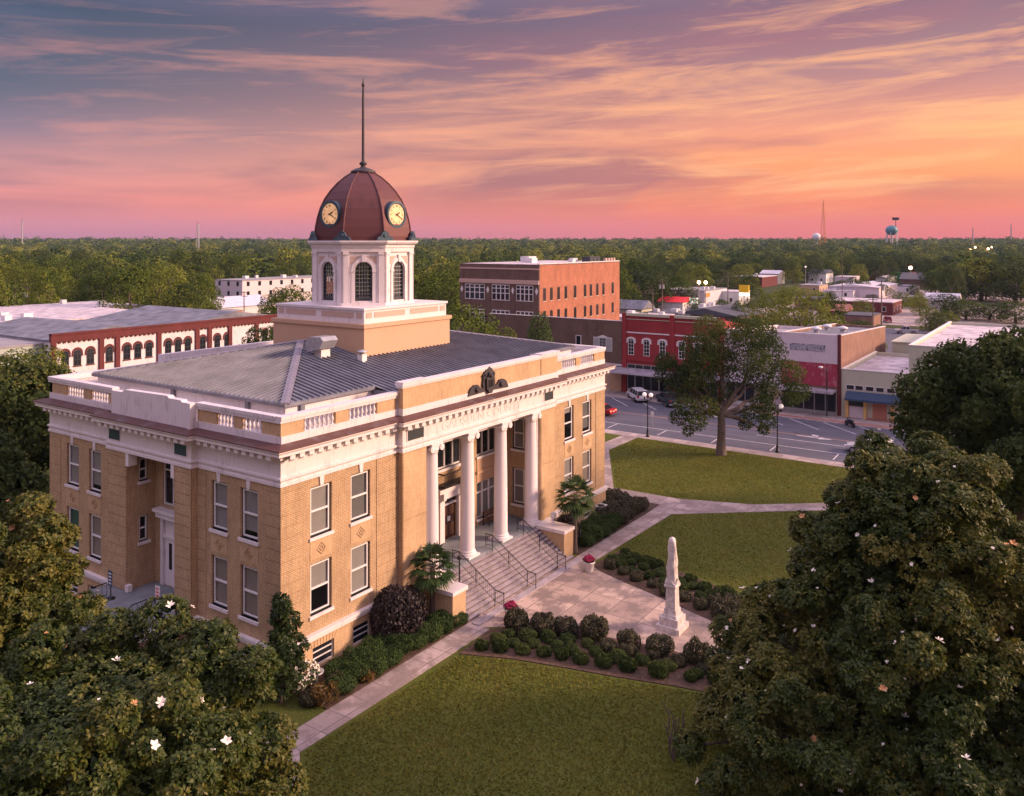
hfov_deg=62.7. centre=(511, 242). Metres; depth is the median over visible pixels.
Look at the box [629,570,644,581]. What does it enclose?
bronze shrub
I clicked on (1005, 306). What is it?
broadleaf tree
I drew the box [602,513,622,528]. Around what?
boxwood mound
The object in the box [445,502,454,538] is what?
door
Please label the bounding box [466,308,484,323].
window
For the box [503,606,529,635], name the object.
bronze shrub
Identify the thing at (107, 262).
broadleaf tree
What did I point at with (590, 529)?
boxwood mound
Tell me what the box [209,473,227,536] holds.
window
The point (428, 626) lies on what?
boxwood mound
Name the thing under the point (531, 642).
bed shrub
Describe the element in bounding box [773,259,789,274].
dark tree
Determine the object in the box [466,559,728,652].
plaza
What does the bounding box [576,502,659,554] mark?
planting bed
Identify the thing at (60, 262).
broadleaf tree
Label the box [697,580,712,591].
grass clump
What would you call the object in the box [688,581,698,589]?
bed shrub
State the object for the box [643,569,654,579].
bed shrub
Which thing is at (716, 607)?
bronze shrub
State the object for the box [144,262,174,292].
broadleaf tree
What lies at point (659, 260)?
broadleaf tree
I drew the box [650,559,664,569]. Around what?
grass clump
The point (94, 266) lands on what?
dark tree
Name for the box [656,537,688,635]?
monument
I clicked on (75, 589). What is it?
window
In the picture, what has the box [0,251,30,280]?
broadleaf tree
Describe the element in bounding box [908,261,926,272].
dark tree
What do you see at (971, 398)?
oak tree
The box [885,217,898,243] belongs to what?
water tower
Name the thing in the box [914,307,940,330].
bright tree
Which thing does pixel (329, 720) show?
front path
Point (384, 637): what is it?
boxwood mound
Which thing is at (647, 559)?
grass clump
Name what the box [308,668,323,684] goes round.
garden basin
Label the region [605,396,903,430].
kerb
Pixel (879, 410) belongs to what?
door
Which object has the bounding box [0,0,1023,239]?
sky
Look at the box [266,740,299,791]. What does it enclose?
corner path
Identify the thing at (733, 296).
town building
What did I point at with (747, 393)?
pale pink shop
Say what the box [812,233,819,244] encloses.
round tank
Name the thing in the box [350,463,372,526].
window
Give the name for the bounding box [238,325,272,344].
dark tree
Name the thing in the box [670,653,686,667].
bronze shrub
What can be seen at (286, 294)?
broadleaf tree
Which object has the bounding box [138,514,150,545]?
window
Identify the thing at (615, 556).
bed shrub
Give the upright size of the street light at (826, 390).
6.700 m
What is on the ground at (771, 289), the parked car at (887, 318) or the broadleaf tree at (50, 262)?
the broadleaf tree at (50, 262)
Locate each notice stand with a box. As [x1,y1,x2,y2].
[106,570,115,600]
[154,585,162,616]
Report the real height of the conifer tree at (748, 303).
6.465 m
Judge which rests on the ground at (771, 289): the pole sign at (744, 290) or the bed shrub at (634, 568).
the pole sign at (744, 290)
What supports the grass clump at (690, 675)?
on the planting bed at (675, 679)
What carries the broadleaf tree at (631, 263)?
on the ground at (771, 289)
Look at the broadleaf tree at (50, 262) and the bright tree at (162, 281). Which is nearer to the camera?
the bright tree at (162, 281)
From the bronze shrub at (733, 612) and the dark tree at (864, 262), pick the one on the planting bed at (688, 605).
the bronze shrub at (733, 612)
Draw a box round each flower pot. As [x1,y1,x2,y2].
[504,600,517,612]
[582,554,594,572]
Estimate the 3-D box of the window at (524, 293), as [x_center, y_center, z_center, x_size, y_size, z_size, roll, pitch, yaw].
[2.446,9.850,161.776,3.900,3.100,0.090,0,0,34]
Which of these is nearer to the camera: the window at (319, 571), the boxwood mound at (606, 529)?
the window at (319, 571)
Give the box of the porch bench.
[482,507,493,525]
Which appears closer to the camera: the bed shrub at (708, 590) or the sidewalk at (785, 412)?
the bed shrub at (708, 590)
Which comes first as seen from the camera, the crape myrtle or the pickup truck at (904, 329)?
the crape myrtle
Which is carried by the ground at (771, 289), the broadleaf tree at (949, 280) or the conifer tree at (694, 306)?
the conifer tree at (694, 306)
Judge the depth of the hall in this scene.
427.79 m
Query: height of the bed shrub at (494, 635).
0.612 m
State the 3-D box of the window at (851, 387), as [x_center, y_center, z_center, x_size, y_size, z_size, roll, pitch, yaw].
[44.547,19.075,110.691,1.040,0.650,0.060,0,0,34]
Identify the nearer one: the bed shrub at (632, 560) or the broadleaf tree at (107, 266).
the bed shrub at (632, 560)
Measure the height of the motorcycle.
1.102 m
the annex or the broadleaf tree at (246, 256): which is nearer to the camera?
the annex
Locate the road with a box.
[605,397,926,461]
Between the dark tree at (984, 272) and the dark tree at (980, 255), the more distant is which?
the dark tree at (980, 255)
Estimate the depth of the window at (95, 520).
53.55 m
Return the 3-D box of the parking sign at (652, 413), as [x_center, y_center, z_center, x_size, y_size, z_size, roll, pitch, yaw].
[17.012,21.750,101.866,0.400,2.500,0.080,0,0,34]
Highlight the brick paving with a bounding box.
[754,412,893,428]
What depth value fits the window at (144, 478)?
51.59 m
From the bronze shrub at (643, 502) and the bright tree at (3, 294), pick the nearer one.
the bronze shrub at (643, 502)
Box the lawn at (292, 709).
[0,433,1017,795]
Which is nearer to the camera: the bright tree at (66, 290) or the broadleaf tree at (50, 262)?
the bright tree at (66, 290)
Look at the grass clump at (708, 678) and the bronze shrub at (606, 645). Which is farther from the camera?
the bronze shrub at (606, 645)
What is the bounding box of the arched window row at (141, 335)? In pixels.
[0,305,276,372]
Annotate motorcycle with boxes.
[845,417,855,427]
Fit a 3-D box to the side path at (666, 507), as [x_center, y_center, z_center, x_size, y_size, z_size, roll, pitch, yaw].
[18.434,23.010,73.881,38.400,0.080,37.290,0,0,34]
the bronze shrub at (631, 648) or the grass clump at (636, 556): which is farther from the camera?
the grass clump at (636, 556)
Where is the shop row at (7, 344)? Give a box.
[0,337,42,365]
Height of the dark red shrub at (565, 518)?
2.413 m
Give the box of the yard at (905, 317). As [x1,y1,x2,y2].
[755,290,1023,325]
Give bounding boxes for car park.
[785,324,931,352]
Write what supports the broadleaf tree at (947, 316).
on the ground at (771, 289)
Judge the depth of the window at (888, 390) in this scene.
107.97 m
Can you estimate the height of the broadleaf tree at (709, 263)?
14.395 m
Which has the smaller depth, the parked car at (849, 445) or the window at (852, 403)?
the parked car at (849, 445)
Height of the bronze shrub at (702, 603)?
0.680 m
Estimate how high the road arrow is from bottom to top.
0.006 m
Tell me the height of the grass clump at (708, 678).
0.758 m
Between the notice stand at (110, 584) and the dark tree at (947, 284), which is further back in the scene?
the dark tree at (947, 284)
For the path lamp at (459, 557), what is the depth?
52.40 m
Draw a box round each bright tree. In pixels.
[0,270,8,305]
[1,262,44,305]
[16,269,48,304]
[20,266,84,304]
[43,277,78,302]
[121,268,166,305]
[141,263,188,305]
[151,286,201,308]
[182,272,220,309]
[444,262,467,305]
[672,264,714,287]
[726,263,759,287]
[747,292,793,325]
[760,286,842,326]
[848,263,868,280]
[849,299,874,311]
[891,292,913,308]
[909,293,931,314]
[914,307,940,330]
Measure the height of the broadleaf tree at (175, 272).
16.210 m
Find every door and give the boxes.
[165,520,172,569]
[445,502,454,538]
[873,403,886,418]
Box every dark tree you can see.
[25,249,49,268]
[65,250,93,262]
[71,262,115,301]
[130,274,169,305]
[162,283,204,307]
[183,251,214,287]
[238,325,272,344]
[258,258,276,276]
[262,325,272,339]
[286,258,308,275]
[620,266,638,298]
[620,270,673,306]
[671,258,688,270]
[687,257,702,269]
[699,267,738,289]
[712,259,726,277]
[724,259,738,274]
[727,258,746,275]
[759,254,771,267]
[768,257,785,272]
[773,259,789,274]
[777,259,794,275]
[799,258,823,281]
[800,255,819,275]
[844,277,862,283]
[853,259,870,276]
[865,256,887,280]
[878,257,899,276]
[888,256,908,279]
[894,255,909,271]
[899,255,917,271]
[906,284,922,294]
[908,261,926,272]
[916,259,942,292]
[922,261,941,292]
[922,293,968,313]
[924,312,947,330]
[933,260,948,273]
[933,264,967,297]
[940,255,955,265]
[940,297,964,321]
[947,269,978,299]
[963,302,1016,319]
[972,259,1001,299]
[974,253,987,261]
[977,260,1023,301]
[991,265,1023,300]
[996,260,1013,294]
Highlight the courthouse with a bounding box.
[33,79,615,683]
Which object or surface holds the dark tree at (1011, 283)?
on the yard at (905, 317)
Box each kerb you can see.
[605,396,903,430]
[607,429,842,462]
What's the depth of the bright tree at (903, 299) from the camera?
291.23 m
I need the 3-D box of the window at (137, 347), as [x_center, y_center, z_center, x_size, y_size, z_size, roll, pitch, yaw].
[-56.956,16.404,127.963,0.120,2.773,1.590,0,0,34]
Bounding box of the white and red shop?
[777,317,885,415]
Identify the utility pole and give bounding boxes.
[241,291,246,311]
[648,288,656,312]
[658,279,666,311]
[839,252,845,296]
[867,294,876,325]
[876,280,884,325]
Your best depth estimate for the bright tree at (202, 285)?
256.51 m
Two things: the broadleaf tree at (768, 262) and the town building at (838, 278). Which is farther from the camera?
the broadleaf tree at (768, 262)
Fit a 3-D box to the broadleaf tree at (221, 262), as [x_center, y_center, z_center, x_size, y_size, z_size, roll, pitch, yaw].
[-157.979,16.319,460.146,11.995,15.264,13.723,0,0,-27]
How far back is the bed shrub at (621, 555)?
60.45 m
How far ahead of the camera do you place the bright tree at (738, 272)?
418.20 m
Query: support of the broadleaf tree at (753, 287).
on the ground at (771, 289)
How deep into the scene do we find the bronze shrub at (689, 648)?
45.70 m
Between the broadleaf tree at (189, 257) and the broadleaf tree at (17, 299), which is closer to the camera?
the broadleaf tree at (17, 299)
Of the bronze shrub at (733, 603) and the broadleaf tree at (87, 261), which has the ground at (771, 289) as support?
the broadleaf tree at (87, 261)
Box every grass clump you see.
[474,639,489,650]
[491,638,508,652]
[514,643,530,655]
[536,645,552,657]
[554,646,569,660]
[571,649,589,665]
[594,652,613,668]
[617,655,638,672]
[620,547,631,553]
[627,552,642,562]
[639,554,655,566]
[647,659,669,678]
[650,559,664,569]
[683,669,698,682]
[684,572,697,582]
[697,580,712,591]
[706,669,718,686]
[712,584,737,596]
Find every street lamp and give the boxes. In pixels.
[642,392,652,436]
[773,404,783,452]
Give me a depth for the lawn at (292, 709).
41.55 m
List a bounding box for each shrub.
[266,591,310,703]
[284,659,320,694]
[299,689,320,707]
[323,681,341,697]
[326,670,347,686]
[369,583,422,641]
[395,584,427,628]
[489,631,506,642]
[501,628,515,638]
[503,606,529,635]
[506,637,520,647]
[518,627,537,642]
[527,638,539,648]
[529,611,554,635]
[540,628,556,643]
[550,639,564,651]
[553,615,579,637]
[555,513,581,543]
[559,631,576,645]
[565,641,579,656]
[579,612,609,642]
[581,637,594,648]
[588,644,602,656]
[594,504,616,519]
[599,637,616,652]
[602,500,620,508]
[603,557,615,569]
[606,488,622,496]
[606,493,615,500]
[606,554,620,559]
[610,507,629,524]
[610,648,626,664]
[615,491,632,500]
[615,558,627,567]
[616,628,641,648]
[617,504,636,518]
[617,566,629,574]
[619,499,640,513]
[619,553,628,558]
[619,642,639,656]
[626,558,636,565]
[629,496,649,511]
[629,566,639,572]
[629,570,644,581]
[634,653,649,666]
[638,562,649,570]
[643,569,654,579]
[645,632,674,657]
[646,578,658,587]
[647,648,660,660]
[653,566,666,576]
[658,576,666,582]
[658,582,665,596]
[661,658,677,671]
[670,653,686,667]
[679,579,690,590]
[679,589,692,601]
[682,635,709,665]
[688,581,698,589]
[690,666,704,679]
[692,597,708,610]
[694,590,706,598]
[696,662,710,674]
[704,588,713,596]
[707,592,722,606]
[710,599,731,617]
[721,596,743,613]
[722,592,738,599]
[726,608,740,621]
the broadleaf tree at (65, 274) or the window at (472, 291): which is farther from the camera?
the broadleaf tree at (65, 274)
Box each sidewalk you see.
[605,390,954,435]
[605,429,853,467]
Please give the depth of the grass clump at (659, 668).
44.34 m
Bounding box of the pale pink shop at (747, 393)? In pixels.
[724,325,805,408]
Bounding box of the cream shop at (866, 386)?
[841,351,908,422]
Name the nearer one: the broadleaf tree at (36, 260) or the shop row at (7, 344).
the shop row at (7, 344)
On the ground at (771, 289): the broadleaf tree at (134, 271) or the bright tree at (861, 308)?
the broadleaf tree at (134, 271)
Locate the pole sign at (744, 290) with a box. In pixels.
[739,285,748,303]
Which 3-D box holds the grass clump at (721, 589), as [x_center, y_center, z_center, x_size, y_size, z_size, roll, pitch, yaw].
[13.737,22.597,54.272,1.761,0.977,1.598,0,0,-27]
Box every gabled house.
[620,299,654,313]
[924,292,960,309]
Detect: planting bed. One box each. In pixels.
[287,616,465,709]
[459,627,758,693]
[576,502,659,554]
[594,551,730,625]
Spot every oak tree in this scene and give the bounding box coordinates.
[0,353,77,470]
[0,428,49,529]
[653,313,811,455]
[887,323,1023,520]
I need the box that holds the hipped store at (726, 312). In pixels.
[677,304,764,320]
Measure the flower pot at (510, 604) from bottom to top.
1.094 m
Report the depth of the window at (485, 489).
63.52 m
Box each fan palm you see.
[409,541,456,619]
[554,473,596,553]
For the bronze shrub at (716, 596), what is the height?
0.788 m
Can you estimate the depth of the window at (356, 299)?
60.94 m
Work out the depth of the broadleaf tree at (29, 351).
107.82 m
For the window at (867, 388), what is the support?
in the cream shop at (866, 386)
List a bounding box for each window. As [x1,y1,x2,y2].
[59,348,70,367]
[64,436,79,490]
[64,506,78,554]
[71,582,77,593]
[72,347,82,366]
[85,346,95,365]
[87,442,101,496]
[87,514,101,563]
[104,344,114,362]
[122,342,131,360]
[133,341,142,359]
[138,458,150,484]
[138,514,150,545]
[144,340,153,357]
[164,338,172,352]
[164,463,174,505]
[173,337,182,351]
[183,336,191,350]
[200,334,206,348]
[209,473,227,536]
[209,555,227,613]
[213,333,221,346]
[223,332,227,345]
[238,480,258,546]
[238,564,258,626]
[309,475,333,541]
[309,557,333,620]
[313,638,332,663]
[323,262,332,300]
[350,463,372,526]
[350,541,372,600]
[353,620,368,644]
[355,262,371,300]
[356,264,370,294]
[393,262,402,299]
[393,263,398,295]
[438,438,460,472]
[465,283,484,299]
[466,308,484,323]
[476,428,494,459]
[476,477,493,521]
[492,284,509,300]
[492,310,509,313]
[510,418,524,452]
[510,467,523,507]
[516,285,532,301]
[516,311,532,314]
[543,288,546,301]
[550,287,552,300]
[557,287,560,299]
[564,286,566,299]
[564,400,574,443]
[564,457,573,496]
[576,335,580,344]
[582,394,592,436]
[583,449,592,485]
[593,335,611,351]
[596,283,598,295]
[596,304,598,315]
[602,283,604,294]
[602,303,604,314]
[611,282,613,293]
[611,302,613,313]
[626,337,635,354]
[642,338,651,355]
[657,339,667,356]
[676,340,686,358]
[846,384,853,389]
[849,401,862,406]
[855,385,862,390]
[865,386,873,391]
[876,387,883,392]
[886,388,894,393]
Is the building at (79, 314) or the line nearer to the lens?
the line
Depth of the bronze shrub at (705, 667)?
44.80 m
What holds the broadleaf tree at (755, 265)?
on the ground at (771, 289)
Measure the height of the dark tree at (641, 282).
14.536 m
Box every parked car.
[626,387,648,401]
[843,439,868,451]
[883,316,891,322]
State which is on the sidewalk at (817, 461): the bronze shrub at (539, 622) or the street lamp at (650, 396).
the street lamp at (650, 396)
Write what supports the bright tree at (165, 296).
on the ground at (771, 289)
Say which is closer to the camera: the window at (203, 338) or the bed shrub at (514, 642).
the bed shrub at (514, 642)
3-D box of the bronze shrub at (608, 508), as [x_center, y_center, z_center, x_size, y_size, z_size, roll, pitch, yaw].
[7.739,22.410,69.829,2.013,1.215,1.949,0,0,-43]
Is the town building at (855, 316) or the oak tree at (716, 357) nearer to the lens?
the oak tree at (716, 357)
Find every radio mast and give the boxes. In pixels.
[21,220,22,242]
[196,223,199,249]
[820,199,825,242]
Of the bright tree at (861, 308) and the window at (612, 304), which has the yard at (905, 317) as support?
the bright tree at (861, 308)
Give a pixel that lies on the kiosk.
(848, 307)
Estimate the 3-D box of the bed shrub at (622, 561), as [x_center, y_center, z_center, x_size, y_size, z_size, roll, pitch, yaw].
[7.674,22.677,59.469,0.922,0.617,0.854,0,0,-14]
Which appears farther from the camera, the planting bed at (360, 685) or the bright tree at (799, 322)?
the bright tree at (799, 322)
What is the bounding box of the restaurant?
[658,296,697,309]
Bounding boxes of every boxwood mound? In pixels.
[323,656,353,677]
[324,668,357,694]
[342,645,372,665]
[343,659,370,683]
[358,634,386,651]
[361,650,389,677]
[372,643,403,667]
[374,630,398,651]
[387,633,413,656]
[404,630,429,649]
[417,617,443,641]
[425,609,454,633]
[433,620,453,634]
[449,611,468,627]
[578,531,595,546]
[580,519,597,525]
[583,524,603,541]
[587,512,604,523]
[593,523,611,537]
[597,518,617,532]
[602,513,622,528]
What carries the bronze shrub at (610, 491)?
on the lawn at (292, 709)
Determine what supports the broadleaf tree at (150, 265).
on the ground at (771, 289)
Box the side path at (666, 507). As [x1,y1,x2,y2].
[573,435,827,560]
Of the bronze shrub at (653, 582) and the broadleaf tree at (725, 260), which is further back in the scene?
the broadleaf tree at (725, 260)
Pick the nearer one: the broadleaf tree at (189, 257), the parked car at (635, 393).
the parked car at (635, 393)
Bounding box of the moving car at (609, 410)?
[605,403,616,415]
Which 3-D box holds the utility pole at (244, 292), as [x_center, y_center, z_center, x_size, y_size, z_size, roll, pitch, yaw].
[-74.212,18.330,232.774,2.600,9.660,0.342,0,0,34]
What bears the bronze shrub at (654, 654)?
on the planting bed at (675, 679)
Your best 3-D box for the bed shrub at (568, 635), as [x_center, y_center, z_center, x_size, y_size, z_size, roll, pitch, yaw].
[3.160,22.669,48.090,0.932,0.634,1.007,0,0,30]
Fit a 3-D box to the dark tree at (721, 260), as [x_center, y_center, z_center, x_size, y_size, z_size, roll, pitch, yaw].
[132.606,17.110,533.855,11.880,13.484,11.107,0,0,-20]
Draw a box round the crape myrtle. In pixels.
[662,702,685,761]
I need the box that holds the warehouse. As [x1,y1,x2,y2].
[828,281,896,298]
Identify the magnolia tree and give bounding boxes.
[0,490,107,698]
[0,593,310,795]
[670,429,1023,795]
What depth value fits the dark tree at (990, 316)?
248.24 m
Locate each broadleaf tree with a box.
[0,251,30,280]
[0,261,23,304]
[0,278,28,306]
[2,345,68,373]
[15,255,41,282]
[22,265,54,301]
[28,266,65,304]
[29,257,60,287]
[42,254,58,266]
[50,258,75,276]
[51,257,79,280]
[51,265,75,299]
[59,262,88,298]
[70,270,97,295]
[75,271,133,301]
[77,257,111,287]
[95,264,158,308]
[97,264,121,288]
[101,265,144,303]
[103,259,129,266]
[117,263,151,302]
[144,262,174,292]
[146,263,174,294]
[162,261,188,288]
[167,248,192,277]
[167,253,193,276]
[170,283,209,308]
[174,262,213,286]
[187,273,224,309]
[197,264,224,289]
[210,260,225,278]
[214,258,233,277]
[217,253,234,267]
[222,254,246,278]
[232,254,251,277]
[257,293,291,313]
[261,284,311,313]
[273,259,299,276]
[297,256,311,275]
[356,263,368,288]
[393,267,456,324]
[418,272,459,323]
[435,262,455,274]
[443,269,459,313]
[446,301,500,334]
[473,323,516,337]
[618,258,654,299]
[620,254,633,269]
[620,268,640,299]
[621,257,641,274]
[646,274,697,297]
[650,254,667,271]
[669,262,693,283]
[684,297,701,309]
[694,263,710,276]
[701,258,723,278]
[715,257,728,271]
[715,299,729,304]
[731,300,747,312]
[736,273,764,299]
[744,262,764,274]
[747,258,765,272]
[758,258,774,274]
[782,259,804,283]
[790,256,812,279]
[791,309,813,326]
[812,296,848,326]
[822,290,836,304]
[823,260,844,278]
[833,259,847,275]
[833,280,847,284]
[840,256,858,275]
[849,319,872,325]
[855,277,870,284]
[878,284,894,295]
[885,272,897,282]
[907,254,920,269]
[922,263,984,291]
[931,257,1017,301]
[934,266,973,293]
[936,310,959,324]
[941,299,993,319]
[983,300,1023,322]
[988,254,999,260]
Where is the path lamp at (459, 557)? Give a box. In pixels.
[457,555,461,581]
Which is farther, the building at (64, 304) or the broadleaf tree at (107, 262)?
the broadleaf tree at (107, 262)
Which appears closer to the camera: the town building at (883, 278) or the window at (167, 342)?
the window at (167, 342)
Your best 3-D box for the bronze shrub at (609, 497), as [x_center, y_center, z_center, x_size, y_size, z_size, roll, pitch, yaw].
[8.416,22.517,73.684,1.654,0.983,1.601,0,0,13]
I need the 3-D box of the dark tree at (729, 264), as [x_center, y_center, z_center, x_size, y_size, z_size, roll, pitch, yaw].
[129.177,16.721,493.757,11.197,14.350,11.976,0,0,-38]
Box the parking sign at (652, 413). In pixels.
[651,411,653,431]
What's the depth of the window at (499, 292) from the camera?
164.89 m
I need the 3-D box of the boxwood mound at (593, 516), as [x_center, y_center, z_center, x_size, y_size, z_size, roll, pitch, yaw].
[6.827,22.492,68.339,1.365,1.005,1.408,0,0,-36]
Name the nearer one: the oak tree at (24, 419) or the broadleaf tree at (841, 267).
the oak tree at (24, 419)
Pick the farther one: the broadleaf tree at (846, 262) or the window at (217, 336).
the broadleaf tree at (846, 262)
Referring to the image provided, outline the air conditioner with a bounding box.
[594,503,607,513]
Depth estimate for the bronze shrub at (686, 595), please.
53.71 m
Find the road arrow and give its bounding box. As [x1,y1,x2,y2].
[797,435,830,439]
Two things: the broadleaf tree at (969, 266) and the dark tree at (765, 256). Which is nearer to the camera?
the broadleaf tree at (969, 266)
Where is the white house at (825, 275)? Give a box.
[807,269,833,282]
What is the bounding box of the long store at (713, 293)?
[669,286,726,304]
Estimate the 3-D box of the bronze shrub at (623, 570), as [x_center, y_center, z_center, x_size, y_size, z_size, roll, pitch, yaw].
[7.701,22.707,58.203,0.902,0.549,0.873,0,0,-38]
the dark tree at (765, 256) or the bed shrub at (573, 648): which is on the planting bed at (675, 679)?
the bed shrub at (573, 648)
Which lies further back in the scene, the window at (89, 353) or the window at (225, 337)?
the window at (225, 337)
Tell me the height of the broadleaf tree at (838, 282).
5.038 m
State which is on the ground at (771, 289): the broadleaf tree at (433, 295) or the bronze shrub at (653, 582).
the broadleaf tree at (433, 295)
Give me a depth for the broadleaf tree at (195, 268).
369.66 m
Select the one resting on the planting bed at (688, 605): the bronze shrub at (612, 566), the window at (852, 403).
the bronze shrub at (612, 566)
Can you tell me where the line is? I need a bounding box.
[617,411,854,441]
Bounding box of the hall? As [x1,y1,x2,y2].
[899,272,929,287]
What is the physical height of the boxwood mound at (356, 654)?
1.065 m
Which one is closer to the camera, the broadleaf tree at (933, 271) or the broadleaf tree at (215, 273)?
the broadleaf tree at (933, 271)
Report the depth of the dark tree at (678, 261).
491.90 m
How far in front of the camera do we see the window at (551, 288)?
163.59 m
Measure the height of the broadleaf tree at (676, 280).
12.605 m
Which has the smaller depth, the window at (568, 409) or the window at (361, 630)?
the window at (361, 630)
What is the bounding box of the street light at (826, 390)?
[818,366,827,415]
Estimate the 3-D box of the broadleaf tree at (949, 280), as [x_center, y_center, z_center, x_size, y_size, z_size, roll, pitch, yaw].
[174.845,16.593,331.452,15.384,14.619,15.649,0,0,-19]
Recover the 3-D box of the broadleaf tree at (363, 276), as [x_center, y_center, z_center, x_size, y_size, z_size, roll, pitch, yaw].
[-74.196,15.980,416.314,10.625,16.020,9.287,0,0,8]
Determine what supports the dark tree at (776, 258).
on the ground at (771, 289)
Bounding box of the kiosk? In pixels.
[828,303,851,318]
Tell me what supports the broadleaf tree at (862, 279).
on the yard at (905, 317)
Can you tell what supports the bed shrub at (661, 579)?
on the planting bed at (688, 605)
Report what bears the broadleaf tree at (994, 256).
on the ground at (771, 289)
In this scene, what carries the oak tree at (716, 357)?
on the lawn at (292, 709)
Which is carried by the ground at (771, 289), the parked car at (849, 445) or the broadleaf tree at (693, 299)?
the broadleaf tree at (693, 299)
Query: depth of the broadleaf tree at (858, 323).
167.47 m
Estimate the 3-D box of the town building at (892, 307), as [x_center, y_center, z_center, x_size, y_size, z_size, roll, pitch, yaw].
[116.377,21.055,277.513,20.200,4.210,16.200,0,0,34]
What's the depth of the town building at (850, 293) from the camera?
343.51 m
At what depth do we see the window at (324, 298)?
61.58 m
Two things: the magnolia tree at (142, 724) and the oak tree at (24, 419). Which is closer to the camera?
the magnolia tree at (142, 724)
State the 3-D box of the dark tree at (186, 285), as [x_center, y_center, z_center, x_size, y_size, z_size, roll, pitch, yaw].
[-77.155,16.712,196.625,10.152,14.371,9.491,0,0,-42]
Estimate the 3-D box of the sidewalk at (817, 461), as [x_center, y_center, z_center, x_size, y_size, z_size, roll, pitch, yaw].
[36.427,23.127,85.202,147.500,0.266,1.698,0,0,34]
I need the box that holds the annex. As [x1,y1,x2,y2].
[205,294,269,313]
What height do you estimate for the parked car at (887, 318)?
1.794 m
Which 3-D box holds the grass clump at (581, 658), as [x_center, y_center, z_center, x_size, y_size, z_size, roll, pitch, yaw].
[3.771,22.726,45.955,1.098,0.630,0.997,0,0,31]
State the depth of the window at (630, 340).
128.69 m
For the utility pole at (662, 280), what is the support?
on the ground at (771, 289)
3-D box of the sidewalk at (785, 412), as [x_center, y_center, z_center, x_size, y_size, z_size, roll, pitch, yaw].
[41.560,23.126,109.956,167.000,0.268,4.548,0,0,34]
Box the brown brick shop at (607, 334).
[490,313,621,390]
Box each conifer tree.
[526,311,553,341]
[690,302,698,309]
[744,298,752,308]
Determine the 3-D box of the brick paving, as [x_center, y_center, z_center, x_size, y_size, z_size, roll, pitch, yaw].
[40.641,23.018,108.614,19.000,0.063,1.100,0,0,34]
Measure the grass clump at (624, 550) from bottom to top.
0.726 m
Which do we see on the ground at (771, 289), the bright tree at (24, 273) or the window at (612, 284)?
the bright tree at (24, 273)
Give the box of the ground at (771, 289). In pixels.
[26,242,1023,330]
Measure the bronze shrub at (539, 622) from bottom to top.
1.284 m
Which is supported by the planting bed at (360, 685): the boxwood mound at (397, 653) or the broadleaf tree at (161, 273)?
the boxwood mound at (397, 653)
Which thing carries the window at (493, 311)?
in the three storey building at (588, 287)
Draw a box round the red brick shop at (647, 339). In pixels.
[608,313,745,402]
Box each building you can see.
[0,299,144,312]
[0,307,128,321]
[215,274,331,306]
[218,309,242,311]
[459,256,619,333]
[620,310,674,319]
[647,308,692,315]
[687,302,718,309]
[722,290,749,304]
[731,273,777,286]
[760,270,784,283]
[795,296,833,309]
[799,282,827,293]
[822,287,856,297]
[830,297,901,315]
[834,275,859,284]
[842,311,880,325]
[876,275,893,282]
[891,321,1023,420]
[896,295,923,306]
[897,284,919,293]
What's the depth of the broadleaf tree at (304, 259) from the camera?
455.88 m
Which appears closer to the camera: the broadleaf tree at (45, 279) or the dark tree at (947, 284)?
the broadleaf tree at (45, 279)
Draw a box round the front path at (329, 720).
[287,624,489,751]
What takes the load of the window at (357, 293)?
in the courthouse
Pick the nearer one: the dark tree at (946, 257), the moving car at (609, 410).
the moving car at (609, 410)
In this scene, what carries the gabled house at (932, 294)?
on the yard at (905, 317)
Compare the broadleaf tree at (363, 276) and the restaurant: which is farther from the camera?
the broadleaf tree at (363, 276)
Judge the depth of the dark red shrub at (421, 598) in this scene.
49.92 m
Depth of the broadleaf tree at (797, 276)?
467.73 m
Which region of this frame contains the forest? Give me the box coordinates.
[0,236,1023,284]
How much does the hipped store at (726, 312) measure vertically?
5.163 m
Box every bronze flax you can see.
[309,680,339,708]
[356,663,375,682]
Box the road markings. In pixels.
[608,398,904,459]
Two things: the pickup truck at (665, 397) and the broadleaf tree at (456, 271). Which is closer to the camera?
the pickup truck at (665, 397)
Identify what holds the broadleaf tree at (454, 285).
on the ground at (771, 289)
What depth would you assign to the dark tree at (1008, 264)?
362.07 m
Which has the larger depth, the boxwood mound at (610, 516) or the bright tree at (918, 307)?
the bright tree at (918, 307)
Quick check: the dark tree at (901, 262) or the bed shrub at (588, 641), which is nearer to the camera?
the bed shrub at (588, 641)
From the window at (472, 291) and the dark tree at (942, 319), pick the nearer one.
the window at (472, 291)
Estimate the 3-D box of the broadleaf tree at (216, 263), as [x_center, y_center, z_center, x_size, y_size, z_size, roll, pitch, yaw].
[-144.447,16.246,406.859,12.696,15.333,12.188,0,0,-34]
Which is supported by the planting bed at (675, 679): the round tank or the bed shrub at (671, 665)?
the bed shrub at (671, 665)
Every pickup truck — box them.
[655,391,680,406]
[894,326,918,333]
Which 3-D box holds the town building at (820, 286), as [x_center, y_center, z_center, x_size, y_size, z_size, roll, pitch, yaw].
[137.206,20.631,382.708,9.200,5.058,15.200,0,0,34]

